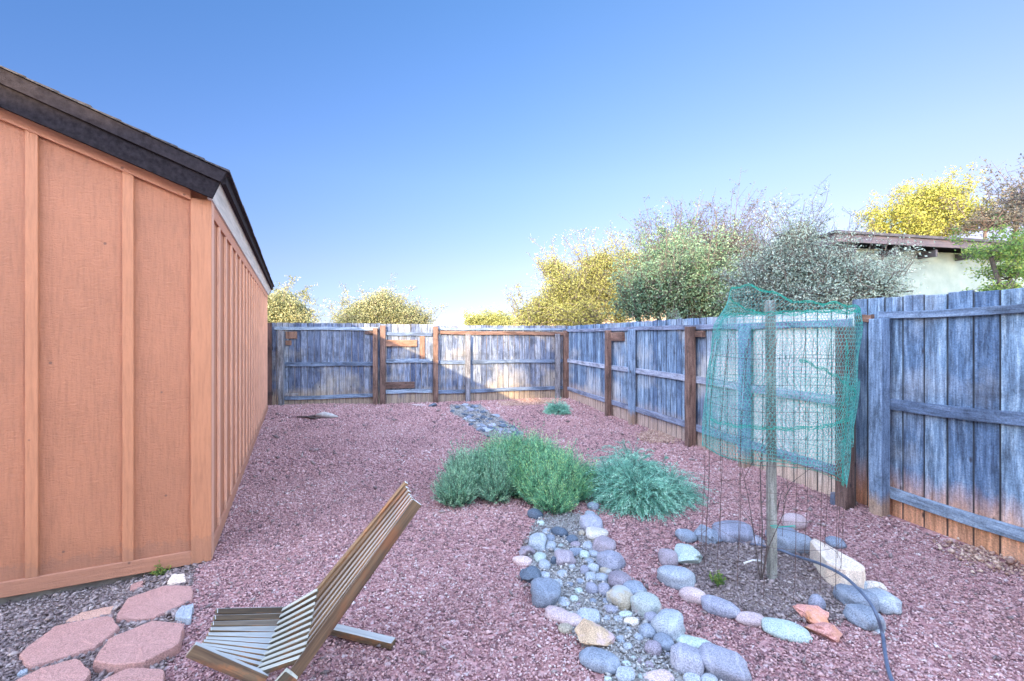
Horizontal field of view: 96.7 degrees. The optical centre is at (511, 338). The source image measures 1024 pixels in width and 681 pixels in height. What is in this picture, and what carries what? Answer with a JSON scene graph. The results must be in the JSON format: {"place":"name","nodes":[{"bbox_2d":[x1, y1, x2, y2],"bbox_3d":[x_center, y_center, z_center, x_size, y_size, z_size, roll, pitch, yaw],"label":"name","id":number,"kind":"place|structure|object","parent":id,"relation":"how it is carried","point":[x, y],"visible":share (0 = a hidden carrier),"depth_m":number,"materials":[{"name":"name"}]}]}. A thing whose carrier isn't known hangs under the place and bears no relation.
{"place":"outdoors","nodes":[
{"label":"outdoors","id":0,"kind":"place"},
{"bbox_2d":[301,289,332,322],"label":"sapling","id":1,"kind":"object","parent":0,"point":[314,318],"visible":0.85,"depth_m":15.04,"materials":[{"name":"yellow plant"}]},
{"bbox_2d":[421,313,486,338],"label":"hill","id":2,"kind":"structure","parent":0,"point":[452,322],"depth_m":575.16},
{"bbox_2d":[421,340,486,388],"bbox_3d":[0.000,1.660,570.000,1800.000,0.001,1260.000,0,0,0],"label":"terrain","id":3,"kind":"structure","parent":0,"point":[475,370],"depth_m":22.29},
{"bbox_2d":[267,275,317,322],"bbox_3d":[-8.665,-0.322,17.051,2.937,4.016,1.990,0,0,0],"label":"broadleaf tree","id":4,"kind":"object","parent":3,"relation":"on","point":[283,306],"visible":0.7,"depth_m":16.71,"materials":[{"name":"yellow plant"}]},
{"bbox_2d":[322,272,447,332],"bbox_3d":[-5.828,-0.752,20.902,5.910,4.940,3.559,0,0,0],"label":"broadleaf tree","id":5,"kind":"object","parent":3,"relation":"on","point":[383,307],"visible":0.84,"depth_m":20.46,"materials":[{"name":"yellow plant"}]},
{"bbox_2d":[458,304,517,359],"bbox_3d":[-1.222,-0.233,25.980,4.082,3.822,2.822,0,0,0],"label":"bush","id":6,"kind":"object","parent":3,"relation":"on","point":[493,319],"visible":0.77,"depth_m":25.59,"materials":[{"name":"yellow plant"}]},
{"bbox_2d":[503,220,648,325],"bbox_3d":[2.386,-1.075,14.925,5.583,5.579,3.852,0,0,0],"label":"broadleaf tree","id":7,"kind":"object","parent":3,"relation":"on","point":[570,298],"visible":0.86,"depth_m":14.74,"materials":[{"name":"yellow plant"}]},
{"bbox_2d":[601,190,760,322],"bbox_3d":[4.122,-0.893,10.663,4.122,5.180,3.015,0,0,0],"label":"broadleaf tree","id":8,"kind":"object","parent":3,"relation":"on","point":[680,276],"visible":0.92,"depth_m":10.13,"materials":[{"name":"green plant"}]},
{"bbox_2d":[617,170,803,313],"bbox_3d":[5.510,-1.327,12.477,5.084,6.012,2.982,0,0,0],"label":"bare tree","id":9,"kind":"object","parent":3,"relation":"on","point":[748,222],"visible":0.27,"depth_m":11.98,"materials":[{"name":"grey plant"}]},
{"bbox_2d":[695,175,934,314],"bbox_3d":[4.517,-0.378,6.951,2.701,4.108,2.137,0,0,0],"label":"broadleaf tree","id":10,"kind":"object","parent":3,"relation":"on","point":[796,272],"visible":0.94,"depth_m":6.71,"materials":[{"name":"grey plant"}]},
{"bbox_2d":[666,230,1023,319],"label":"house","id":11,"kind":"structure","parent":3,"relation":"on","point":[944,270],"depth_m":8.97,"materials":[{"name":"white paint"}]},
{"bbox_2d":[853,160,1003,237],"bbox_3d":[20.353,-3.321,22.117,6.337,10.023,4.980,0,0,-35],"label":"broadleaf tree","id":12,"kind":"object","parent":3,"relation":"on","point":[916,213],"visible":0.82,"depth_m":21.33,"materials":[{"name":"yellow plant"}]},
{"bbox_2d":[934,157,1023,238],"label":"bare tree","id":13,"kind":"object","parent":3,"relation":"on","point":[987,222],"visible":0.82,"depth_m":19.77,"materials":[{"name":"brown plant"}]},
{"bbox_2d":[945,214,1023,291],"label":"broadleaf tree","id":14,"kind":"object","parent":3,"relation":"on","point":[1012,252],"visible":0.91,"depth_m":6.25,"materials":[{"name":"green plant"}]},
{"bbox_2d":[984,153,1023,230],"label":"bare tree","id":15,"kind":"object","parent":3,"relation":"on","point":[1019,197],"visible":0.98,"depth_m":7.65,"materials":[{"name":"brown plant"}]},
{"bbox_2d":[0,0,1023,322],"label":"sky","id":16,"kind":"structure","parent":0,"point":[425,142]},
{"bbox_2d":[2,392,1023,680],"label":"ground","id":17,"kind":"structure","parent":0,"point":[846,664],"depth_m":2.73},
{"bbox_2d":[61,606,113,624],"bbox_3d":[-2.334,1.550,2.519,0.220,0.053,0.107,0,0,-27],"label":"broken slab","id":18,"kind":"object","parent":17,"relation":"on","point":[91,614],"depth_m":2.52,"materials":[{"name":"pink stone"}]},
{"bbox_2d":[0,564,197,680],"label":"bare soil by shed","id":19,"kind":"structure","parent":17,"relation":"on","point":[59,608],"depth_m":2.63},
{"bbox_2d":[16,659,90,680],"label":"stepping stone","id":20,"kind":"object","parent":19,"relation":"on","point":[74,670],"visible":0.99,"depth_m":1.98,"materials":[{"name":"pink stone"}]},
{"bbox_2d":[19,616,119,670],"bbox_3d":[-2.158,1.508,2.234,0.353,0.078,0.346,0,0,-22],"label":"stepping stone","id":21,"kind":"object","parent":19,"relation":"on","point":[62,641],"visible":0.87,"depth_m":2.21,"materials":[{"name":"pink stone"}]},
{"bbox_2d":[102,668,164,680],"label":"stepping stone","id":22,"kind":"object","parent":19,"relation":"on","point":[137,674],"visible":1,"depth_m":1.96,"materials":[{"name":"pink stone"}]},
{"bbox_2d":[93,621,184,674],"bbox_3d":[-1.761,1.484,2.176,0.367,0.088,0.320,0,0,0],"label":"stepping stone","id":23,"kind":"object","parent":19,"relation":"on","point":[146,645],"visible":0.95,"depth_m":2.13,"materials":[{"name":"pink stone"}]},
{"bbox_2d":[116,585,192,622],"bbox_3d":[-2.005,1.512,2.569,0.376,0.073,0.328,0,0,0],"label":"stepping stone","id":24,"kind":"object","parent":19,"relation":"on","point":[155,603],"visible":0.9,"depth_m":2.55,"materials":[{"name":"pink stone"}]},
{"bbox_2d":[150,560,171,575],"bbox_3d":[-2.269,1.483,2.951,0.110,0.107,0.109,0,0,22],"label":"weed","id":25,"kind":"object","parent":19,"relation":"on","point":[159,571],"visible":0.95,"depth_m":2.93,"materials":[{"name":"green plant"}]},
{"bbox_2d":[167,574,185,585],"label":"rock","id":26,"kind":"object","parent":19,"relation":"on","point":[176,579],"depth_m":2.82,"materials":[{"name":"stone"}]},
{"bbox_2d":[175,603,193,624],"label":"flat stone","id":27,"kind":"object","parent":19,"relation":"on","point":[184,613],"visible":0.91,"depth_m":2.41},
{"bbox_2d":[0,65,274,605],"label":"shed","id":28,"kind":"structure","parent":17,"relation":"on","point":[136,285],"depth_m":2.86,"materials":[{"name":"orange wood"}]},
{"bbox_2d":[267,323,272,404],"bbox_3d":[-5.877,0.620,10.224,0.950,1.960,0.053,0,0,-6],"label":"wooden fence","id":29,"kind":"object","parent":17,"relation":"on","point":[269,364],"visible":0.14,"depth_m":10.28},
{"bbox_2d":[186,481,421,680],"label":"folding stick chair","id":30,"kind":"object","parent":17,"relation":"on","point":[253,644],"visible":1,"depth_m":1.98,"materials":[{"name":"wood"}]},
{"bbox_2d":[297,412,337,418],"bbox_3d":[-3.637,1.430,8.494,0.740,0.129,0.358,0,0,-17],"label":"driftwood","id":31,"kind":"object","parent":17,"relation":"on","point":[324,415],"visible":1,"depth_m":8.50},
{"bbox_2d":[272,322,379,405],"bbox_3d":[-4.391,0.642,10.337,2.714,2.016,0.153,0,0,-5],"label":"wooden fence","id":32,"kind":"object","parent":17,"relation":"on","point":[325,363],"visible":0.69,"depth_m":10.39,"materials":[{"name":"grey wood"}]},
{"bbox_2d":[380,324,432,404],"bbox_3d":[-2.438,0.653,10.550,1.201,1.993,0.122,0,0,-8],"label":"wooden gate","id":33,"kind":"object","parent":17,"relation":"on","point":[406,350],"visible":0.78,"depth_m":10.57,"materials":[{"name":"grey wood"}]},
{"bbox_2d":[429,433,518,508],"bbox_3d":[-0.301,1.212,4.359,0.912,0.576,1.010,0,0,0],"label":"lavender shrub","id":34,"kind":"object","parent":17,"relation":"on","point":[462,484],"visible":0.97,"depth_m":4.16,"materials":[{"name":"green plant"}]},
{"bbox_2d":[433,325,568,402],"bbox_3d":[-0.206,0.658,11.071,3.388,1.983,0.183,0,0,-16],"label":"wooden fence","id":35,"kind":"object","parent":17,"relation":"on","point":[523,362],"visible":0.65,"depth_m":11.12,"materials":[{"name":"grey wood"}]},
{"bbox_2d":[0,397,1014,680],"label":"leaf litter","id":36,"kind":"object","parent":17,"relation":"on","point":[28,621],"visible":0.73,"depth_m":2.67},
{"bbox_2d":[469,419,572,498],"bbox_3d":[0.075,1.153,4.635,1.161,0.684,1.132,0,0,-29],"label":"lavender shrub","id":37,"kind":"object","parent":17,"relation":"on","point":[526,448],"visible":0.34,"depth_m":4.51,"materials":[{"name":"green plant"}]},
{"bbox_2d":[512,555,531,565],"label":"river rock","id":38,"kind":"object","parent":17,"relation":"on","point":[520,560],"visible":0.99,"depth_m":3.04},
{"bbox_2d":[519,566,540,583],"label":"river rock","id":39,"kind":"object","parent":17,"relation":"on","point":[529,574],"visible":0.73,"depth_m":2.82,"materials":[{"name":"grey stone"}]},
{"bbox_2d":[527,508,543,519],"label":"river rock","id":40,"kind":"object","parent":17,"relation":"on","point":[534,513],"visible":0.93,"depth_m":3.79,"materials":[{"name":"grey stone"}]},
{"bbox_2d":[510,434,601,514],"bbox_3d":[0.397,1.195,4.229,0.757,0.605,1.082,0,0,32],"label":"lavender shrub","id":41,"kind":"object","parent":17,"relation":"on","point":[561,483],"visible":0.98,"depth_m":4.05,"materials":[{"name":"green plant"}]},
{"bbox_2d":[542,396,571,414],"bbox_3d":[0.907,1.342,9.079,0.612,0.406,0.590,0,0,44],"label":"shrub","id":42,"kind":"object","parent":17,"relation":"on","point":[559,408],"visible":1,"depth_m":8.99,"materials":[{"name":"teal plant"}]},
{"bbox_2d":[558,623,572,633],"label":"river rock","id":43,"kind":"object","parent":17,"relation":"on","point":[565,628],"visible":0.98,"depth_m":2.33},
{"bbox_2d":[527,513,683,680],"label":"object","id":44,"kind":"structure","parent":17,"relation":"on","point":[679,677],"depth_m":2.52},
{"bbox_2d":[518,545,534,555],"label":"river rock","id":45,"kind":"object","parent":44,"relation":"on","point":[524,550],"visible":0.9,"depth_m":3.15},
{"bbox_2d":[528,533,546,551],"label":"river rock","id":46,"kind":"object","parent":44,"relation":"on","point":[537,541],"visible":0.88,"depth_m":3.24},
{"bbox_2d":[534,552,546,562],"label":"river rock","id":47,"kind":"object","parent":44,"relation":"on","point":[538,556],"visible":0.81,"depth_m":3.08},
{"bbox_2d":[538,559,550,570],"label":"river rock","id":48,"kind":"object","parent":44,"relation":"on","point":[545,563],"visible":0.91,"depth_m":2.97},
{"bbox_2d":[530,577,560,607],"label":"river rock","id":49,"kind":"object","parent":44,"relation":"on","point":[545,592],"visible":0.95,"depth_m":2.58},
{"bbox_2d":[551,526,567,536],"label":"river rock","id":50,"kind":"object","parent":44,"relation":"on","point":[559,531],"visible":0.94,"depth_m":3.46,"materials":[{"name":"grey stone"}]},
{"bbox_2d":[543,605,581,626],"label":"river rock","id":51,"kind":"object","parent":44,"relation":"on","point":[557,614],"visible":0.86,"depth_m":2.42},
{"bbox_2d":[558,596,569,607],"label":"river rock","id":52,"kind":"object","parent":44,"relation":"on","point":[562,601],"visible":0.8,"depth_m":2.57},
{"bbox_2d":[554,549,575,566],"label":"river rock","id":53,"kind":"object","parent":44,"relation":"on","point":[563,556],"visible":0.83,"depth_m":3.02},
{"bbox_2d":[450,403,725,680],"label":"pea gravel","id":54,"kind":"structure","parent":44,"relation":"on","point":[496,420],"depth_m":2.75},
{"bbox_2d":[577,607,599,623],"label":"river rock","id":55,"kind":"object","parent":44,"relation":"on","point":[592,614],"visible":0.7,"depth_m":2.43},
{"bbox_2d":[579,514,602,529],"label":"river rock","id":56,"kind":"object","parent":44,"relation":"on","point":[588,520],"visible":0.73,"depth_m":3.59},
{"bbox_2d":[585,582,597,594],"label":"river rock","id":57,"kind":"object","parent":44,"relation":"on","point":[591,587],"visible":0.91,"depth_m":2.68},
{"bbox_2d":[588,563,598,572],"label":"river rock","id":58,"kind":"object","parent":44,"relation":"on","point":[593,567],"visible":0.81,"depth_m":2.92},
{"bbox_2d":[574,618,614,646],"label":"river rock","id":59,"kind":"object","parent":44,"relation":"on","point":[590,633],"visible":0.92,"depth_m":2.23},
{"bbox_2d":[585,526,608,540],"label":"river rock","id":60,"kind":"object","parent":44,"relation":"on","point":[592,533],"visible":0.75,"depth_m":3.39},
{"bbox_2d":[578,646,620,674],"bbox_3d":[0.401,1.477,2.088,0.198,0.083,0.120,-4,-5,35],"label":"river rock","id":61,"kind":"object","parent":44,"relation":"on","point":[598,660],"visible":0.95,"depth_m":2.06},
{"bbox_2d":[596,573,607,581],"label":"river rock","id":62,"kind":"object","parent":44,"relation":"on","point":[600,577],"visible":0.78,"depth_m":2.82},
{"bbox_2d":[592,535,615,551],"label":"river rock","id":63,"kind":"object","parent":44,"relation":"on","point":[602,543],"visible":0.77,"depth_m":3.19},
{"bbox_2d":[598,582,610,595],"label":"river rock","id":64,"kind":"object","parent":44,"relation":"on","point":[603,588],"visible":0.67,"depth_m":2.66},
{"bbox_2d":[603,604,617,613],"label":"river rock","id":65,"kind":"object","parent":44,"relation":"on","point":[612,608],"visible":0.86,"depth_m":2.49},
{"bbox_2d":[596,550,625,570],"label":"river rock","id":66,"kind":"object","parent":44,"relation":"on","point":[612,560],"visible":0.89,"depth_m":2.96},
{"bbox_2d":[606,585,632,610],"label":"river rock","id":67,"kind":"object","parent":44,"relation":"on","point":[619,595],"visible":0.81,"depth_m":2.54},
{"bbox_2d":[608,570,630,586],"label":"river rock","id":68,"kind":"object","parent":44,"relation":"on","point":[617,577],"visible":0.74,"depth_m":2.74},
{"bbox_2d":[615,666,634,680],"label":"river rock","id":69,"kind":"object","parent":44,"relation":"on","point":[625,673],"visible":0.98,"depth_m":1.99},
{"bbox_2d":[623,617,638,626],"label":"river rock","id":70,"kind":"object","parent":44,"relation":"on","point":[634,621],"visible":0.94,"depth_m":2.38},
{"bbox_2d":[623,580,646,594],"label":"river rock","id":71,"kind":"object","parent":44,"relation":"on","point":[634,586],"visible":0.47,"depth_m":2.65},
{"bbox_2d":[630,591,661,617],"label":"river rock","id":72,"kind":"object","parent":44,"relation":"on","point":[643,603],"visible":0.79,"depth_m":2.47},
{"bbox_2d":[638,623,655,638],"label":"river rock","id":73,"kind":"object","parent":44,"relation":"on","point":[647,630],"visible":0.81,"depth_m":2.28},
{"bbox_2d":[644,611,656,622],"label":"river rock","id":74,"kind":"object","parent":44,"relation":"on","point":[651,615],"visible":0.4,"depth_m":2.40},
{"bbox_2d":[644,640,661,656],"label":"river rock","id":75,"kind":"object","parent":44,"relation":"on","point":[653,647],"visible":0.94,"depth_m":2.16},
{"bbox_2d":[644,669,674,680],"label":"river rock","id":76,"kind":"object","parent":44,"relation":"on","point":[660,674],"visible":0.94,"depth_m":2.00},
{"bbox_2d":[653,632,674,651],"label":"river rock","id":77,"kind":"object","parent":44,"relation":"on","point":[665,640],"visible":0.66,"depth_m":2.20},
{"bbox_2d":[651,609,685,641],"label":"river rock","id":78,"kind":"object","parent":44,"relation":"on","point":[669,622],"visible":0.78,"depth_m":2.28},
{"bbox_2d":[670,642,704,676],"bbox_3d":[0.805,1.467,2.080,0.154,0.103,0.152,4,-1,32],"label":"river rock","id":79,"kind":"object","parent":44,"relation":"on","point":[684,658],"visible":0.78,"depth_m":2.04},
{"bbox_2d":[683,672,700,680],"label":"river rock","id":80,"kind":"object","parent":44,"relation":"on","point":[690,676],"visible":0.97,"depth_m":1.98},
{"bbox_2d":[700,673,717,680],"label":"river rock","id":81,"kind":"object","parent":44,"relation":"on","point":[707,677],"visible":0.96,"depth_m":1.98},
{"bbox_2d":[583,440,717,525],"bbox_3d":[1.253,1.298,4.382,1.412,0.596,1.567,0,0,0],"label":"juniper shrub","id":82,"kind":"object","parent":17,"relation":"on","point":[621,488],"visible":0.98,"depth_m":4.09,"materials":[{"name":"teal plant"}]},
{"bbox_2d":[658,548,678,565],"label":"river rock","id":83,"kind":"object","parent":17,"relation":"on","point":[666,556],"visible":0.83,"depth_m":2.99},
{"bbox_2d":[657,565,695,590],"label":"river rock","id":84,"kind":"object","parent":17,"relation":"on","point":[678,578],"visible":0.9,"depth_m":2.74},
{"bbox_2d":[675,529,696,542],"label":"river rock","id":85,"kind":"object","parent":17,"relation":"on","point":[686,535],"visible":0.97,"depth_m":3.34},
{"bbox_2d":[679,586,705,604],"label":"river rock","id":86,"kind":"object","parent":17,"relation":"on","point":[690,594],"visible":0.82,"depth_m":2.58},
{"bbox_2d":[676,634,710,647],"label":"river rock","id":87,"kind":"object","parent":17,"relation":"on","point":[693,641],"visible":0.43,"depth_m":2.22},
{"bbox_2d":[694,524,721,543],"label":"river rock","id":88,"kind":"object","parent":17,"relation":"on","point":[712,535],"visible":0.84,"depth_m":3.33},
{"bbox_2d":[566,308,855,509],"bbox_3d":[2.084,0.664,7.668,0.163,1.972,7.936,0,0,-11],"label":"wooden fence","id":89,"kind":"object","parent":17,"relation":"on","point":[650,374],"visible":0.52,"depth_m":5.96,"materials":[{"name":"grey wood"}]},
{"bbox_2d":[701,594,740,618],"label":"river rock","id":90,"kind":"object","parent":17,"relation":"on","point":[717,606],"visible":0.94,"depth_m":2.45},
{"bbox_2d":[698,642,751,680],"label":"river rock","id":91,"kind":"object","parent":17,"relation":"on","point":[722,663],"visible":0.84,"depth_m":2.00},
{"bbox_2d":[712,520,754,542],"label":"river rock","id":92,"kind":"object","parent":17,"relation":"on","point":[729,527],"visible":0.78,"depth_m":3.34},
{"bbox_2d":[735,611,763,627],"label":"river rock","id":93,"kind":"object","parent":17,"relation":"on","point":[749,618],"visible":0.86,"depth_m":2.37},
{"bbox_2d":[682,542,843,625],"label":"planting soil","id":94,"kind":"structure","parent":17,"relation":"on","point":[780,596],"depth_m":2.73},
{"bbox_2d":[674,543,702,563],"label":"river rock","id":95,"kind":"object","parent":94,"relation":"on","point":[687,553],"visible":0.88,"depth_m":3.00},
{"bbox_2d":[709,570,726,585],"bbox_3d":[1.242,1.442,2.758,0.094,0.102,0.121,0,0,-21],"label":"weed","id":96,"kind":"object","parent":94,"relation":"on","point":[717,581],"visible":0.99,"depth_m":2.75,"materials":[{"name":"green plant"}]},
{"bbox_2d":[765,300,776,579],"bbox_3d":[1.594,0.672,2.800,0.056,1.815,0.044,0,0,0],"label":"wooden stake","id":97,"kind":"object","parent":94,"relation":"on","point":[771,488],"visible":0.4,"depth_m":2.78,"materials":[{"name":"grey wood"}]},
{"bbox_2d":[734,406,813,579],"bbox_3d":[1.546,0.939,2.758,0.388,1.125,0.361,0,0,-11],"label":"sapling","id":98,"kind":"object","parent":94,"relation":"on","point":[761,574],"visible":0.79,"depth_m":2.74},
{"bbox_2d":[700,339,854,602],"bbox_3d":[1.669,0.755,2.916,0.869,1.510,0.803,0,0,0],"label":"wire cage","id":99,"kind":"object","parent":94,"relation":"on","point":[807,467],"visible":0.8,"depth_m":2.80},
{"bbox_2d":[702,283,862,527],"bbox_3d":[1.691,0.403,2.916,0.880,1.488,0.849,0,0,0],"label":"plastic netting","id":100,"kind":"object","parent":99,"relation":"attached to","point":[851,418],"visible":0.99,"depth_m":2.64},
{"bbox_2d":[793,604,828,623],"bbox_3d":[1.588,1.463,2.411,0.138,0.085,0.162,-2,4,-34],"label":"sandstone chunk","id":101,"kind":"object","parent":94,"relation":"on","point":[812,614],"visible":0.84,"depth_m":2.39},
{"bbox_2d":[808,594,825,609],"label":"river rock","id":102,"kind":"object","parent":94,"relation":"on","point":[816,600],"visible":0.68,"depth_m":2.48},
{"bbox_2d":[761,617,812,642],"bbox_3d":[1.389,1.476,2.304,0.232,0.062,0.138,5,2,14],"label":"river rock","id":103,"kind":"object","parent":17,"relation":"on","point":[783,629],"visible":1,"depth_m":2.27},
{"bbox_2d":[765,527,811,553],"bbox_3d":[1.995,1.439,3.257,0.279,0.143,0.288,2,-4,0],"label":"river rock","id":104,"kind":"object","parent":17,"relation":"on","point":[788,539],"visible":0.56,"depth_m":3.15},
{"bbox_2d":[782,513,807,530],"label":"river rock","id":105,"kind":"object","parent":17,"relation":"on","point":[795,519],"visible":0.8,"depth_m":3.50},
{"bbox_2d":[750,543,893,680],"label":"garden hose","id":106,"kind":"object","parent":17,"relation":"on","point":[884,647],"visible":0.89,"depth_m":2.32,"materials":[{"name":"black rubber"}]},
{"bbox_2d":[804,622,842,642],"bbox_3d":[1.566,1.468,2.291,0.165,0.065,0.123,2,-5,14],"label":"sandstone chunk","id":107,"kind":"object","parent":17,"relation":"on","point":[831,632],"visible":1,"depth_m":2.27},
{"bbox_2d":[825,536,846,548],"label":"river rock","id":108,"kind":"object","parent":17,"relation":"on","point":[830,541],"visible":0.9,"depth_m":3.20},
{"bbox_2d":[810,538,865,588],"bbox_3d":[1.998,1.438,2.868,0.193,0.183,0.443,0,0,0],"label":"sandstone slab","id":109,"kind":"object","parent":17,"relation":"on","point":[853,570],"depth_m":2.74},
{"bbox_2d":[832,583,879,611],"bbox_3d":[1.931,1.455,2.541,0.199,0.125,0.203,1,-5,0],"label":"river rock","id":110,"kind":"object","parent":17,"relation":"on","point":[847,594],"visible":0.61,"depth_m":2.50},
{"bbox_2d":[843,604,885,630],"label":"river rock","id":111,"kind":"object","parent":17,"relation":"on","point":[861,616],"visible":0.88,"depth_m":2.34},
{"bbox_2d":[866,581,887,590],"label":"river rock","id":112,"kind":"object","parent":17,"relation":"on","point":[873,584],"visible":0.47,"depth_m":2.66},
{"bbox_2d":[866,587,901,614],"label":"river rock","id":113,"kind":"object","parent":17,"relation":"on","point":[890,603],"visible":0.72,"depth_m":2.45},
{"bbox_2d":[852,288,1023,564],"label":"wooden fence","id":114,"kind":"object","parent":17,"relation":"on","point":[940,429],"visible":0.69,"depth_m":3.28,"materials":[{"name":"grey wood"}]},
{"bbox_2d":[498,398,1023,578],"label":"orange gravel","id":115,"kind":"structure","parent":0,"point":[1010,561],"depth_m":3.04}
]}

